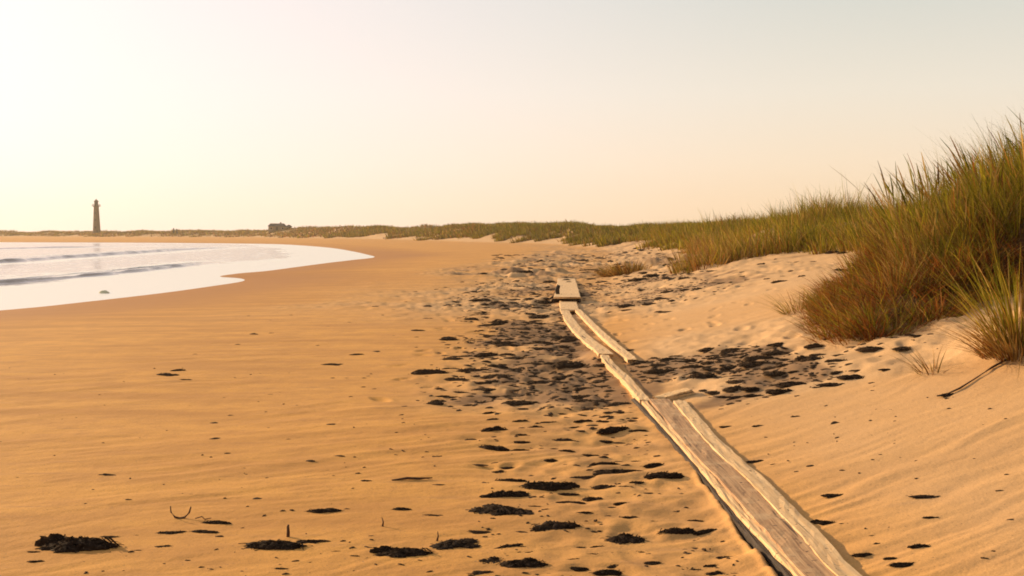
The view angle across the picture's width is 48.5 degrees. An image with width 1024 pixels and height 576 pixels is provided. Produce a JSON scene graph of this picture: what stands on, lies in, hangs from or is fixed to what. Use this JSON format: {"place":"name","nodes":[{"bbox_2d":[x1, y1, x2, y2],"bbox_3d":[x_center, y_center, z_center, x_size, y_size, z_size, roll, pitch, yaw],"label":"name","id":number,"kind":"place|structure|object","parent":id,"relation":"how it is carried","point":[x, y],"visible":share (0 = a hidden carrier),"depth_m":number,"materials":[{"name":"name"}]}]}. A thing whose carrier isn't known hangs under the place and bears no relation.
{"place":"outdoors","nodes":[
{"label":"outdoors","id":0,"kind":"place"},
{"bbox_2d":[0,242,373,309],"bbox_3d":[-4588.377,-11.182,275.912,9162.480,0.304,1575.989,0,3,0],"label":"sea water","id":1,"kind":"structure","parent":0,"point":[37,274],"depth_m":70.93,"materials":[{"name":"white liquid"}]},
{"bbox_2d":[0,210,1023,575],"bbox_3d":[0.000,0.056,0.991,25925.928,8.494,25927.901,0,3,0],"label":"sandy beach","id":2,"kind":"structure","parent":0,"point":[292,328],"depth_m":9.10,"materials":[{"name":"sand"}]},
{"bbox_2d":[34,533,123,552],"bbox_3d":[-2.260,1.321,5.900,0.492,0.075,0.227,0,3,-6],"label":"seaweed clump","id":3,"kind":"object","parent":2,"relation":"on","point":[58,543],"visible":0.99,"depth_m":5.88,"materials":[{"name":"plant"}]},
{"bbox_2d":[92,200,100,233],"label":"lighthouse","id":4,"kind":"object","parent":2,"relation":"on","point":[96,222],"visible":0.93,"depth_m":757.05,"materials":[{"name":"stone"}]},
{"bbox_2d":[156,372,178,375],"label":"seaweed clump","id":5,"kind":"object","parent":2,"relation":"on","point":[166,374],"visible":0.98,"depth_m":13.18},
{"bbox_2d":[157,531,187,534],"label":"seaweed clump","id":6,"kind":"object","parent":2,"relation":"on","point":[169,532],"visible":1,"depth_m":6.18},
{"bbox_2d":[170,506,190,518],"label":"twig","id":7,"kind":"object","parent":2,"relation":"on","point":[176,517],"visible":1,"depth_m":6.49,"materials":[{"name":"wood"}]},
{"bbox_2d":[189,529,219,533],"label":"seaweed clump","id":8,"kind":"object","parent":2,"relation":"on","point":[203,531],"visible":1,"depth_m":6.18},
{"bbox_2d":[201,520,231,523],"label":"seaweed clump","id":9,"kind":"object","parent":2,"relation":"on","point":[215,522],"visible":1,"depth_m":6.37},
{"bbox_2d":[238,539,312,550],"bbox_3d":[-1.229,1.326,5.889,0.396,0.044,0.165,0,3,0],"label":"seaweed clump","id":10,"kind":"object","parent":2,"relation":"on","point":[278,544],"visible":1,"depth_m":5.86,"materials":[{"name":"plant"}]},
{"bbox_2d":[268,222,285,232],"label":"beach house","id":11,"kind":"structure","parent":2,"relation":"on","point":[275,227],"depth_m":611.35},
{"bbox_2d":[297,539,330,543],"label":"seaweed clump","id":12,"kind":"object","parent":2,"relation":"on","point":[309,541],"visible":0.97,"depth_m":5.96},
{"bbox_2d":[304,508,341,512],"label":"seaweed clump","id":13,"kind":"object","parent":2,"relation":"on","point":[321,510],"visible":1,"depth_m":6.63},
{"bbox_2d":[0,218,715,246],"bbox_3d":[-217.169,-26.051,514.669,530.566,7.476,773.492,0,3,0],"label":"dune grass","id":14,"kind":"structure","parent":2,"relation":"on","point":[603,235],"depth_m":294.63,"materials":[{"name":"plant"}]},
{"bbox_2d":[391,507,411,510],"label":"seaweed clump","id":15,"kind":"object","parent":2,"relation":"on","point":[401,508],"visible":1,"depth_m":6.68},
{"bbox_2d":[369,545,434,557],"bbox_3d":[-0.556,1.330,5.748,0.353,0.041,0.163,0,3,-6],"label":"seaweed clump","id":16,"kind":"object","parent":2,"relation":"on","point":[396,552],"visible":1,"depth_m":5.73,"materials":[{"name":"plant"}]},
{"bbox_2d":[392,477,431,480],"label":"twig","id":17,"kind":"object","parent":2,"relation":"on","point":[412,478],"visible":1,"depth_m":7.46,"materials":[{"name":"wood"}]},
{"bbox_2d":[411,368,448,374],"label":"seaweed clump","id":18,"kind":"object","parent":2,"relation":"on","point":[425,371],"visible":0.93,"depth_m":13.26,"materials":[{"name":"plant"}]},
{"bbox_2d":[426,401,443,404],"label":"seaweed clump","id":19,"kind":"object","parent":2,"relation":"on","point":[435,403],"visible":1,"depth_m":10.80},
{"bbox_2d":[437,337,457,340],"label":"seaweed clump","id":20,"kind":"object","parent":2,"relation":"on","point":[448,338],"visible":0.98,"depth_m":17.45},
{"bbox_2d":[442,357,462,359],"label":"seaweed clump","id":21,"kind":"object","parent":2,"relation":"on","point":[451,358],"visible":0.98,"depth_m":14.72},
{"bbox_2d":[429,538,480,549],"bbox_3d":[-0.301,1.327,5.922,0.281,0.029,0.211,0,3,-10],"label":"seaweed clump","id":22,"kind":"object","parent":2,"relation":"on","point":[466,543],"visible":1,"depth_m":5.88,"materials":[{"name":"plant"}]},
{"bbox_2d":[443,377,468,380],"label":"seaweed clump","id":23,"kind":"object","parent":2,"relation":"on","point":[455,379],"visible":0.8,"depth_m":12.73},
{"bbox_2d":[455,368,488,371],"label":"seaweed clump","id":24,"kind":"object","parent":2,"relation":"on","point":[468,370],"visible":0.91,"depth_m":13.41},
{"bbox_2d":[468,530,489,533],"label":"seaweed clump","id":25,"kind":"object","parent":2,"relation":"on","point":[478,532],"visible":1,"depth_m":6.17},
{"bbox_2d":[466,570,492,575],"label":"seaweed clump","id":26,"kind":"object","parent":2,"relation":"on","point":[476,572],"visible":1,"depth_m":5.41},
{"bbox_2d":[471,388,495,390],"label":"seaweed clump","id":27,"kind":"object","parent":2,"relation":"on","point":[486,389],"visible":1,"depth_m":11.75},
{"bbox_2d":[474,352,497,357],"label":"seaweed clump","id":28,"kind":"object","parent":2,"relation":"on","point":[481,354],"visible":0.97,"depth_m":15.13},
{"bbox_2d":[479,556,504,563],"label":"seaweed clump","id":29,"kind":"object","parent":2,"relation":"on","point":[493,559],"visible":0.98,"depth_m":5.62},
{"bbox_2d":[479,444,509,450],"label":"seaweed clump","id":30,"kind":"object","parent":2,"relation":"on","point":[495,448],"visible":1,"depth_m":8.58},
{"bbox_2d":[481,426,508,431],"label":"seaweed clump","id":31,"kind":"object","parent":2,"relation":"on","point":[494,428],"visible":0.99,"depth_m":9.31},
{"bbox_2d":[485,364,507,367],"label":"seaweed clump","id":32,"kind":"object","parent":2,"relation":"on","point":[498,366],"visible":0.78,"depth_m":14.04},
{"bbox_2d":[480,374,513,378],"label":"seaweed clump","id":33,"kind":"object","parent":2,"relation":"on","point":[489,376],"visible":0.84,"depth_m":12.86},
{"bbox_2d":[466,503,534,515],"bbox_3d":[-0.053,1.294,6.624,0.422,0.048,0.278,2,3,36],"label":"seaweed clump","id":34,"kind":"object","parent":2,"relation":"on","point":[492,509],"visible":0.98,"depth_m":6.60,"materials":[{"name":"plant"}]},
{"bbox_2d":[490,341,514,344],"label":"seaweed clump","id":35,"kind":"object","parent":2,"relation":"on","point":[498,342],"visible":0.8,"depth_m":16.98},
{"bbox_2d":[479,490,529,497],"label":"seaweed clump","id":36,"kind":"object","parent":2,"relation":"on","point":[504,493],"visible":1,"depth_m":7.01,"materials":[{"name":"plant"}]},
{"bbox_2d":[0,247,1012,575],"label":"seaweed litter","id":37,"kind":"object","parent":2,"relation":"on","point":[560,347],"visible":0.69,"depth_m":12.84,"materials":[{"name":"plant"}]},
{"bbox_2d":[495,343,518,346],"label":"seaweed clump","id":38,"kind":"object","parent":2,"relation":"on","point":[505,344],"visible":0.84,"depth_m":16.58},
{"bbox_2d":[494,543,525,548],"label":"seaweed clump","id":39,"kind":"object","parent":2,"relation":"on","point":[511,545],"visible":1,"depth_m":5.88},
{"bbox_2d":[494,478,526,481],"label":"seaweed clump","id":40,"kind":"object","parent":2,"relation":"on","point":[514,480],"visible":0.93,"depth_m":7.46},
{"bbox_2d":[504,356,527,359],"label":"seaweed clump","id":41,"kind":"object","parent":2,"relation":"on","point":[516,358],"visible":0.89,"depth_m":14.74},
{"bbox_2d":[503,400,534,405],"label":"seaweed clump","id":42,"kind":"object","parent":2,"relation":"on","point":[517,403],"visible":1,"depth_m":10.79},
{"bbox_2d":[496,557,547,567],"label":"seaweed clump","id":43,"kind":"object","parent":2,"relation":"on","point":[530,562],"visible":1,"depth_m":5.54,"materials":[{"name":"plant"}]},
{"bbox_2d":[525,380,549,384],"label":"seaweed clump","id":44,"kind":"object","parent":2,"relation":"on","point":[532,382],"visible":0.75,"depth_m":12.29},
{"bbox_2d":[528,314,549,318],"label":"seaweed clump","id":45,"kind":"object","parent":2,"relation":"on","point":[537,316],"visible":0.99,"depth_m":22.02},
{"bbox_2d":[537,300,552,303],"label":"seaweed clump","id":46,"kind":"object","parent":2,"relation":"on","point":[545,302],"visible":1,"depth_m":27.18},
{"bbox_2d":[519,480,579,490],"bbox_3d":[0.232,1.260,7.252,0.435,0.068,0.182,0,3,3],"label":"seaweed clump","id":47,"kind":"object","parent":2,"relation":"on","point":[549,486],"visible":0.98,"depth_m":7.22,"materials":[{"name":"plant"}]},
{"bbox_2d":[530,520,580,531],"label":"seaweed clump","id":48,"kind":"object","parent":2,"relation":"on","point":[551,525],"visible":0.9,"depth_m":6.26,"materials":[{"name":"plant"}]},
{"bbox_2d":[550,336,575,338],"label":"seaweed clump","id":49,"kind":"object","parent":2,"relation":"on","point":[558,337],"visible":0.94,"depth_m":17.74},
{"bbox_2d":[552,437,578,441],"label":"seaweed clump","id":50,"kind":"object","parent":2,"relation":"on","point":[561,439],"visible":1,"depth_m":8.99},
{"bbox_2d":[551,278,580,302],"bbox_3d":[1.664,-0.048,34.451,0.753,0.192,15.049,0,3,3],"label":"driftwood board","id":51,"kind":"object","parent":2,"relation":"on","point":[569,291],"visible":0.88,"depth_m":29.88,"materials":[{"name":"brown wood"}]},
{"bbox_2d":[552,375,580,379],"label":"seaweed clump","id":52,"kind":"object","parent":2,"relation":"on","point":[560,377],"visible":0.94,"depth_m":12.72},
{"bbox_2d":[556,339,579,342],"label":"seaweed clump","id":53,"kind":"object","parent":2,"relation":"on","point":[566,340],"visible":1,"depth_m":17.06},
{"bbox_2d":[557,493,579,495],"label":"seaweed clump","id":54,"kind":"object","parent":2,"relation":"on","point":[569,494],"visible":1,"depth_m":7.09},
{"bbox_2d":[552,361,585,367],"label":"seaweed clump","id":55,"kind":"object","parent":2,"relation":"on","point":[570,364],"visible":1,"depth_m":13.70,"materials":[{"name":"plant"}]},
{"bbox_2d":[559,301,578,311],"bbox_3d":[1.271,0.399,25.494,0.415,0.074,3.666,0,3,2],"label":"driftwood board","id":56,"kind":"object","parent":2,"relation":"on","point":[571,306],"visible":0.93,"depth_m":25.32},
{"bbox_2d":[555,501,585,503],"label":"seaweed clump","id":57,"kind":"object","parent":2,"relation":"on","point":[577,502],"visible":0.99,"depth_m":6.84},
{"bbox_2d":[570,566,588,570],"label":"seaweed clump","id":58,"kind":"object","parent":2,"relation":"on","point":[575,568],"visible":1,"depth_m":5.50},
{"bbox_2d":[570,476,594,479],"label":"seaweed clump","id":59,"kind":"object","parent":2,"relation":"on","point":[584,477],"visible":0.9,"depth_m":7.55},
{"bbox_2d":[571,394,599,398],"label":"seaweed clump","id":60,"kind":"object","parent":2,"relation":"on","point":[578,397],"visible":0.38,"depth_m":11.23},
{"bbox_2d":[559,304,612,356],"bbox_3d":[1.121,0.605,20.159,0.305,0.181,12.422,0,3,0],"label":"driftwood board","id":61,"kind":"object","parent":2,"relation":"on","point":[583,336],"visible":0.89,"depth_m":17.62,"materials":[{"name":"wood"}]},
{"bbox_2d":[581,496,602,501],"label":"seaweed clump","id":62,"kind":"object","parent":2,"relation":"on","point":[587,499],"visible":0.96,"depth_m":6.93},
{"bbox_2d":[590,484,615,489],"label":"seaweed clump","id":63,"kind":"object","parent":2,"relation":"on","point":[599,487],"visible":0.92,"depth_m":7.25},
{"bbox_2d":[589,461,618,465],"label":"seaweed clump","id":64,"kind":"object","parent":2,"relation":"on","point":[603,463],"visible":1,"depth_m":7.96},
{"bbox_2d":[575,309,636,362],"bbox_3d":[1.395,0.667,18.624,0.132,0.139,10.282,0,3,0],"label":"driftwood board","id":65,"kind":"object","parent":2,"relation":"on","point":[619,350],"visible":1,"depth_m":16.55,"materials":[{"name":"wood"}]},
{"bbox_2d":[589,569,623,575],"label":"seaweed clump","id":66,"kind":"object","parent":2,"relation":"on","point":[606,572],"visible":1,"depth_m":5.42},
{"bbox_2d":[596,425,629,433],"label":"seaweed clump","id":67,"kind":"object","parent":2,"relation":"on","point":[611,430],"visible":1,"depth_m":9.19,"materials":[{"name":"plant"}]},
{"bbox_2d":[592,469,641,475],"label":"seaweed clump","id":68,"kind":"object","parent":2,"relation":"on","point":[608,471],"visible":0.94,"depth_m":7.66,"materials":[{"name":"plant"}]},
{"bbox_2d":[605,401,630,406],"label":"seaweed clump","id":69,"kind":"object","parent":2,"relation":"on","point":[615,404],"visible":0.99,"depth_m":10.60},
{"bbox_2d":[583,258,658,276],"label":"dry shrub","id":70,"kind":"object","parent":2,"relation":"on","point":[619,270],"visible":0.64,"depth_m":43.66,"materials":[{"name":"brown plant"}]},
{"bbox_2d":[597,347,649,403],"bbox_3d":[1.171,0.915,13.314,0.168,0.136,5.770,0,3,0],"label":"driftwood board","id":71,"kind":"object","parent":2,"relation":"on","point":[632,387],"visible":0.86,"depth_m":11.99,"materials":[{"name":"wood"}]},
{"bbox_2d":[604,532,648,544],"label":"seaweed clump","id":72,"kind":"object","parent":2,"relation":"on","point":[622,538],"visible":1,"depth_m":6.03,"materials":[{"name":"plant"}]},
{"bbox_2d":[628,278,650,281],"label":"seaweed clump","id":73,"kind":"object","parent":2,"relation":"on","point":[636,279],"visible":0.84,"depth_m":34.42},
{"bbox_2d":[631,360,649,364],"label":"seaweed clump","id":74,"kind":"object","parent":2,"relation":"on","point":[638,362],"visible":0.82,"depth_m":13.39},
{"bbox_2d":[644,561,661,564],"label":"seaweed clump","id":75,"kind":"object","parent":2,"relation":"on","point":[652,562],"visible":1,"depth_m":5.60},
{"bbox_2d":[643,463,663,467],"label":"seaweed clump","id":76,"kind":"object","parent":2,"relation":"on","point":[651,465],"visible":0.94,"depth_m":7.88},
{"bbox_2d":[643,368,673,373],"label":"seaweed clump","id":77,"kind":"object","parent":2,"relation":"on","point":[657,371],"visible":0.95,"depth_m":12.31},
{"bbox_2d":[643,471,684,478],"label":"seaweed clump","id":78,"kind":"object","parent":2,"relation":"on","point":[667,475],"visible":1,"depth_m":7.45,"materials":[{"name":"plant"}]},
{"bbox_2d":[653,388,695,399],"bbox_3d":[1.498,0.996,10.599,0.449,0.093,0.153,-2,3,-33],"label":"driftwood board","id":79,"kind":"object","parent":2,"relation":"on","point":[675,394],"visible":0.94,"depth_m":10.59,"materials":[{"name":"wood"}]},
{"bbox_2d":[659,527,695,534],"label":"seaweed clump","id":80,"kind":"object","parent":2,"relation":"on","point":[679,530],"visible":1,"depth_m":6.18,"materials":[{"name":"plant"}]},
{"bbox_2d":[679,365,704,368],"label":"seaweed clump","id":81,"kind":"object","parent":2,"relation":"on","point":[692,366],"visible":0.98,"depth_m":12.35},
{"bbox_2d":[686,372,716,379],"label":"seaweed clump","id":82,"kind":"object","parent":2,"relation":"on","point":[702,375],"visible":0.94,"depth_m":11.55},
{"bbox_2d":[691,528,716,534],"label":"seaweed clump","id":83,"kind":"object","parent":2,"relation":"on","point":[703,531],"visible":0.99,"depth_m":6.17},
{"bbox_2d":[696,347,713,352],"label":"seaweed clump","id":84,"kind":"object","parent":2,"relation":"on","point":[707,349],"visible":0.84,"depth_m":13.69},
{"bbox_2d":[705,571,724,575],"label":"seaweed clump","id":85,"kind":"object","parent":2,"relation":"on","point":[714,573],"visible":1,"depth_m":5.41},
{"bbox_2d":[719,365,736,369],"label":"seaweed clump","id":86,"kind":"object","parent":2,"relation":"on","point":[727,367],"visible":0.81,"depth_m":11.97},
{"bbox_2d":[722,385,744,391],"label":"seaweed clump","id":87,"kind":"object","parent":2,"relation":"on","point":[735,388],"visible":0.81,"depth_m":10.46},
{"bbox_2d":[631,398,861,575],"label":"driftwood beam","id":88,"kind":"structure","parent":2,"relation":"on","point":[779,532],"depth_m":6.56,"materials":[{"name":"brown wood"}]},
{"bbox_2d":[740,387,759,391],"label":"seaweed clump","id":89,"kind":"object","parent":2,"relation":"on","point":[750,389],"visible":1,"depth_m":10.32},
{"bbox_2d":[737,361,771,366],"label":"seaweed clump","id":90,"kind":"object","parent":2,"relation":"on","point":[751,364],"visible":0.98,"depth_m":11.72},
{"bbox_2d":[742,355,773,361],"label":"seaweed clump","id":91,"kind":"object","parent":2,"relation":"on","point":[751,358],"visible":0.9,"depth_m":12.13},
{"bbox_2d":[762,371,786,375],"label":"seaweed clump","id":92,"kind":"object","parent":2,"relation":"on","point":[775,373],"visible":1,"depth_m":10.87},
{"bbox_2d":[766,342,782,346],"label":"seaweed clump","id":93,"kind":"object","parent":2,"relation":"on","point":[777,344],"visible":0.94,"depth_m":12.96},
{"bbox_2d":[760,350,789,355],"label":"seaweed clump","id":94,"kind":"object","parent":2,"relation":"on","point":[774,353],"visible":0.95,"depth_m":12.35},
{"bbox_2d":[765,389,793,394],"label":"seaweed clump","id":95,"kind":"object","parent":2,"relation":"on","point":[777,391],"visible":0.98,"depth_m":9.98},
{"bbox_2d":[754,287,817,314],"bbox_3d":[4.114,0.209,16.343,1.571,0.532,1.656,0,3,0],"label":"grass tuft","id":96,"kind":"object","parent":2,"relation":"on","point":[784,311],"visible":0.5,"depth_m":16.43,"materials":[{"name":"plant"}]},
{"bbox_2d":[775,381,806,387],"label":"seaweed clump","id":97,"kind":"object","parent":2,"relation":"on","point":[787,384],"visible":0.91,"depth_m":10.24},
{"bbox_2d":[623,160,984,283],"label":"dune grass","id":98,"kind":"structure","parent":2,"relation":"on","point":[710,242],"depth_m":37.35,"materials":[{"name":"plant"}]},
{"bbox_2d":[794,355,823,361],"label":"seaweed clump","id":99,"kind":"object","parent":2,"relation":"on","point":[801,358],"visible":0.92,"depth_m":11.22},
{"bbox_2d":[803,343,823,348],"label":"seaweed clump","id":100,"kind":"object","parent":2,"relation":"on","point":[811,346],"visible":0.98,"depth_m":12.18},
{"bbox_2d":[810,519,834,524],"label":"seaweed clump","id":101,"kind":"object","parent":2,"relation":"on","point":[819,522],"visible":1,"depth_m":6.05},
{"bbox_2d":[815,382,844,386],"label":"seaweed clump","id":102,"kind":"object","parent":2,"relation":"on","point":[830,384],"visible":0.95,"depth_m":9.95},
{"bbox_2d":[821,494,842,496],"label":"seaweed clump","id":103,"kind":"object","parent":2,"relation":"on","point":[830,495],"visible":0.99,"depth_m":6.56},
{"bbox_2d":[824,358,846,362],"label":"seaweed clump","id":104,"kind":"object","parent":2,"relation":"on","point":[834,360],"visible":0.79,"depth_m":10.95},
{"bbox_2d":[836,374,863,379],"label":"seaweed clump","id":105,"kind":"object","parent":2,"relation":"on","point":[851,377],"visible":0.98,"depth_m":10.06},
{"bbox_2d":[850,552,871,556],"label":"seaweed clump","id":106,"kind":"object","parent":2,"relation":"on","point":[861,554],"visible":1,"depth_m":5.47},
{"bbox_2d":[854,346,883,351],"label":"seaweed clump","id":107,"kind":"object","parent":2,"relation":"on","point":[868,349],"visible":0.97,"depth_m":11.16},
{"bbox_2d":[776,95,1023,346],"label":"dune grass","id":108,"kind":"structure","parent":2,"relation":"on","point":[973,205],"depth_m":14.37,"materials":[{"name":"plant"}]},
{"bbox_2d":[887,562,913,567],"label":"seaweed clump","id":109,"kind":"object","parent":2,"relation":"on","point":[902,564],"visible":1,"depth_m":5.23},
{"bbox_2d":[892,346,911,350],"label":"seaweed clump","id":110,"kind":"object","parent":2,"relation":"on","point":[900,348],"visible":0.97,"depth_m":10.80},
{"bbox_2d":[907,543,930,548],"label":"seaweed clump","id":111,"kind":"object","parent":2,"relation":"on","point":[919,545],"visible":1,"depth_m":5.46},
{"bbox_2d":[876,344,967,380],"bbox_3d":[3.582,0.628,9.671,0.973,0.309,0.927,1,3,21],"label":"grass tuft","id":112,"kind":"object","parent":2,"relation":"on","point":[923,365],"visible":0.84,"depth_m":9.70,"materials":[{"name":"plant"}]},
{"bbox_2d":[906,495,939,498],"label":"seaweed clump","id":113,"kind":"object","parent":2,"relation":"on","point":[924,496],"visible":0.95,"depth_m":6.25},
{"bbox_2d":[881,226,1023,347],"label":"grass tuft","id":114,"kind":"object","parent":2,"relation":"on","point":[1005,311],"visible":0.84,"depth_m":9.53,"materials":[{"name":"plant"}]},
{"bbox_2d":[888,294,1023,381],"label":"grass tuft","id":115,"kind":"object","parent":2,"relation":"on","point":[987,349],"visible":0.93,"depth_m":9.33,"materials":[{"name":"plant"}]},
{"bbox_2d":[947,359,1006,393],"bbox_3d":[3.681,0.692,9.027,1.060,0.225,0.069,-2,4,-42],"label":"exposed root","id":116,"kind":"object","parent":2,"relation":"on","point":[993,366],"visible":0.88,"depth_m":9.06,"materials":[{"name":"brown plant"}]},
{"bbox_2d":[0,0,1023,231],"label":"sky","id":117,"kind":"structure","parent":0,"point":[215,115],"materials":[{"name":"beige"}]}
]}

